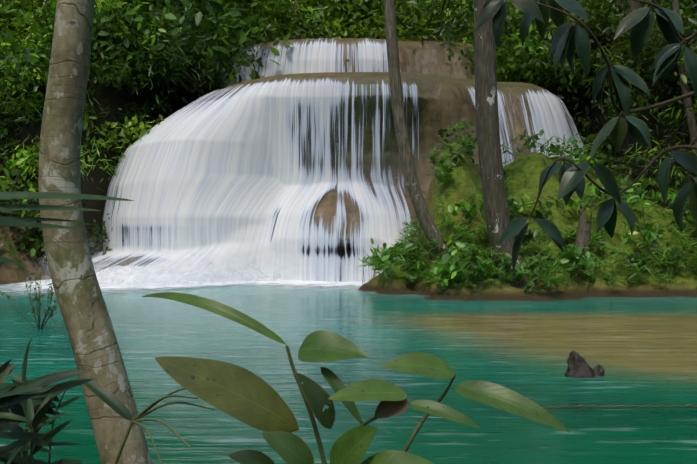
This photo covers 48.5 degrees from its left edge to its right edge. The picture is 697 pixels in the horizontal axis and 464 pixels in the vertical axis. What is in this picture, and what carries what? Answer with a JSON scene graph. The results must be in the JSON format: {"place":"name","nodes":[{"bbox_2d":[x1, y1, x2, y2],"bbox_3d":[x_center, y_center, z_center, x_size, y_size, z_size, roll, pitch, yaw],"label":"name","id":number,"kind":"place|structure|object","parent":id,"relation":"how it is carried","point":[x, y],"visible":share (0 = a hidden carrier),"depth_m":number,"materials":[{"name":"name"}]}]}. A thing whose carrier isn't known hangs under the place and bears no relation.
{"place":"outdoors","nodes":[
{"label":"outdoors","id":0,"kind":"place"},
{"bbox_2d":[0,335,131,463],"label":"plant leaves","id":1,"kind":"object","parent":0,"point":[30,402],"visible":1,"depth_m":1.38,"materials":[{"name":"green plant"}]},
{"bbox_2d":[0,192,133,266],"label":"strap leaves","id":2,"kind":"object","parent":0,"point":[11,220],"visible":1,"depth_m":2.12,"materials":[{"name":"green plant"}]},
{"bbox_2d":[39,0,223,463],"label":"tree","id":3,"kind":"object","parent":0,"point":[88,324],"depth_m":2.95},
{"bbox_2d":[26,248,378,286],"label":"water splashes","id":4,"kind":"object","parent":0,"point":[190,271],"depth_m":17.27,"materials":[{"name":"white liquid"}]},
{"bbox_2d":[0,283,696,463],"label":"pool water","id":5,"kind":"structure","parent":0,"point":[641,350],"depth_m":7.08,"materials":[{"name":"teal liquid"}]},
{"bbox_2d":[0,226,50,284],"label":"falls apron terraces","id":6,"kind":"object","parent":5,"relation":"on","point":[9,273],"visible":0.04,"depth_m":19.02,"materials":[{"name":"stone"}]},
{"bbox_2d":[0,263,57,328],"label":"plant","id":7,"kind":"object","parent":5,"relation":"on","point":[41,296],"depth_m":9.64,"materials":[{"name":"green plant"}]},
{"bbox_2d":[0,279,427,296],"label":"foam","id":8,"kind":"object","parent":5,"relation":"on","point":[291,283],"visible":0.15,"depth_m":17.20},
{"bbox_2d":[38,233,398,285],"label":"water spray","id":9,"kind":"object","parent":5,"relation":"on","point":[153,282],"depth_m":17.52,"materials":[{"name":"white liquid"}]},
{"bbox_2d":[564,350,604,377],"bbox_3d":[1.988,1.135,6.534,0.392,0.278,0.230,0,0,2],"label":"rock","id":10,"kind":"object","parent":5,"relation":"in","point":[578,366],"visible":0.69,"depth_m":6.50,"materials":[{"name":"grey stone"}]},
{"bbox_2d":[0,0,696,263],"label":"terrain","id":11,"kind":"structure","parent":0,"point":[107,97],"depth_m":21.41,"materials":[{"name":"green plant"}]},
{"bbox_2d":[8,382,214,463],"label":"plant stems","id":12,"kind":"object","parent":11,"relation":"on","point":[137,419],"visible":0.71,"depth_m":1.84,"materials":[{"name":"green plant"}]},
{"bbox_2d":[91,72,575,275],"bbox_3d":[-0.334,-1.429,23.256,17.718,5.982,10.776,0,0,-8],"label":"waterfall rock","id":13,"kind":"object","parent":11,"relation":"on","point":[443,102],"depth_m":20.59,"materials":[{"name":"stone"}]},
{"bbox_2d":[91,77,587,284],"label":"waterfall","id":14,"kind":"structure","parent":13,"relation":"on","point":[228,167],"depth_m":19.31,"materials":[{"name":"white liquid"}]},
{"bbox_2d":[0,0,696,272],"bbox_3d":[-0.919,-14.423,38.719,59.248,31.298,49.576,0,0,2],"label":"foliage","id":15,"kind":"object","parent":11,"relation":"on","point":[532,66],"depth_m":22.39,"materials":[{"name":"green plant"}]},
{"bbox_2d":[208,38,511,92],"bbox_3d":[0.219,-5.153,27.067,11.988,2.129,7.214,0,0,2],"label":"rock ledge","id":16,"kind":"object","parent":11,"relation":"on","point":[428,57],"depth_m":24.18,"materials":[{"name":"stone"}]},
{"bbox_2d":[215,37,407,90],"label":"waterfall","id":17,"kind":"structure","parent":16,"relation":"on","point":[312,57],"depth_m":23.72,"materials":[{"name":"white liquid"}]},
{"bbox_2d":[358,142,696,300],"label":"mossy bank","id":18,"kind":"structure","parent":11,"relation":"on","point":[454,190],"depth_m":15.63,"materials":[{"name":"green plant"}]},
{"bbox_2d":[384,0,451,258],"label":"thin tree","id":19,"kind":"object","parent":18,"relation":"on","point":[428,227],"visible":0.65,"depth_m":15.16,"materials":[{"name":"brown plant"}]},
{"bbox_2d":[474,0,537,289],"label":"tree trunk","id":20,"kind":"object","parent":18,"relation":"on","point":[496,210],"visible":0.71,"depth_m":14.44,"materials":[{"name":"brown plant"}]},
{"bbox_2d":[358,121,696,295],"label":"shrubs","id":21,"kind":"object","parent":18,"relation":"on","point":[451,269],"visible":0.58,"depth_m":15.33,"materials":[{"name":"green plant"}]},
{"bbox_2d":[572,209,591,266],"bbox_3d":[4.567,0.202,15.268,0.443,1.355,0.318,0,0,2],"label":"broken stump","id":22,"kind":"object","parent":18,"relation":"on","point":[582,238],"visible":0.6,"depth_m":15.14,"materials":[{"name":"grey wood"}]},
{"bbox_2d":[475,0,696,272],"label":"hanging leaves","id":23,"kind":"object","parent":11,"relation":"on","point":[568,36],"visible":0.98,"depth_m":4.13,"materials":[{"name":"green plant"}]},
{"bbox_2d":[528,0,696,220],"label":"tree branches","id":24,"kind":"object","parent":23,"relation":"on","point":[660,104],"visible":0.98,"depth_m":4.19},
{"bbox_2d":[142,292,568,463],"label":"plant","id":25,"kind":"object","parent":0,"point":[226,387],"depth_m":1.46,"materials":[{"name":"green plant"}]},
{"bbox_2d":[543,404,696,408],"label":"rope","id":26,"kind":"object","parent":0,"point":[584,406],"depth_m":5.21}
]}

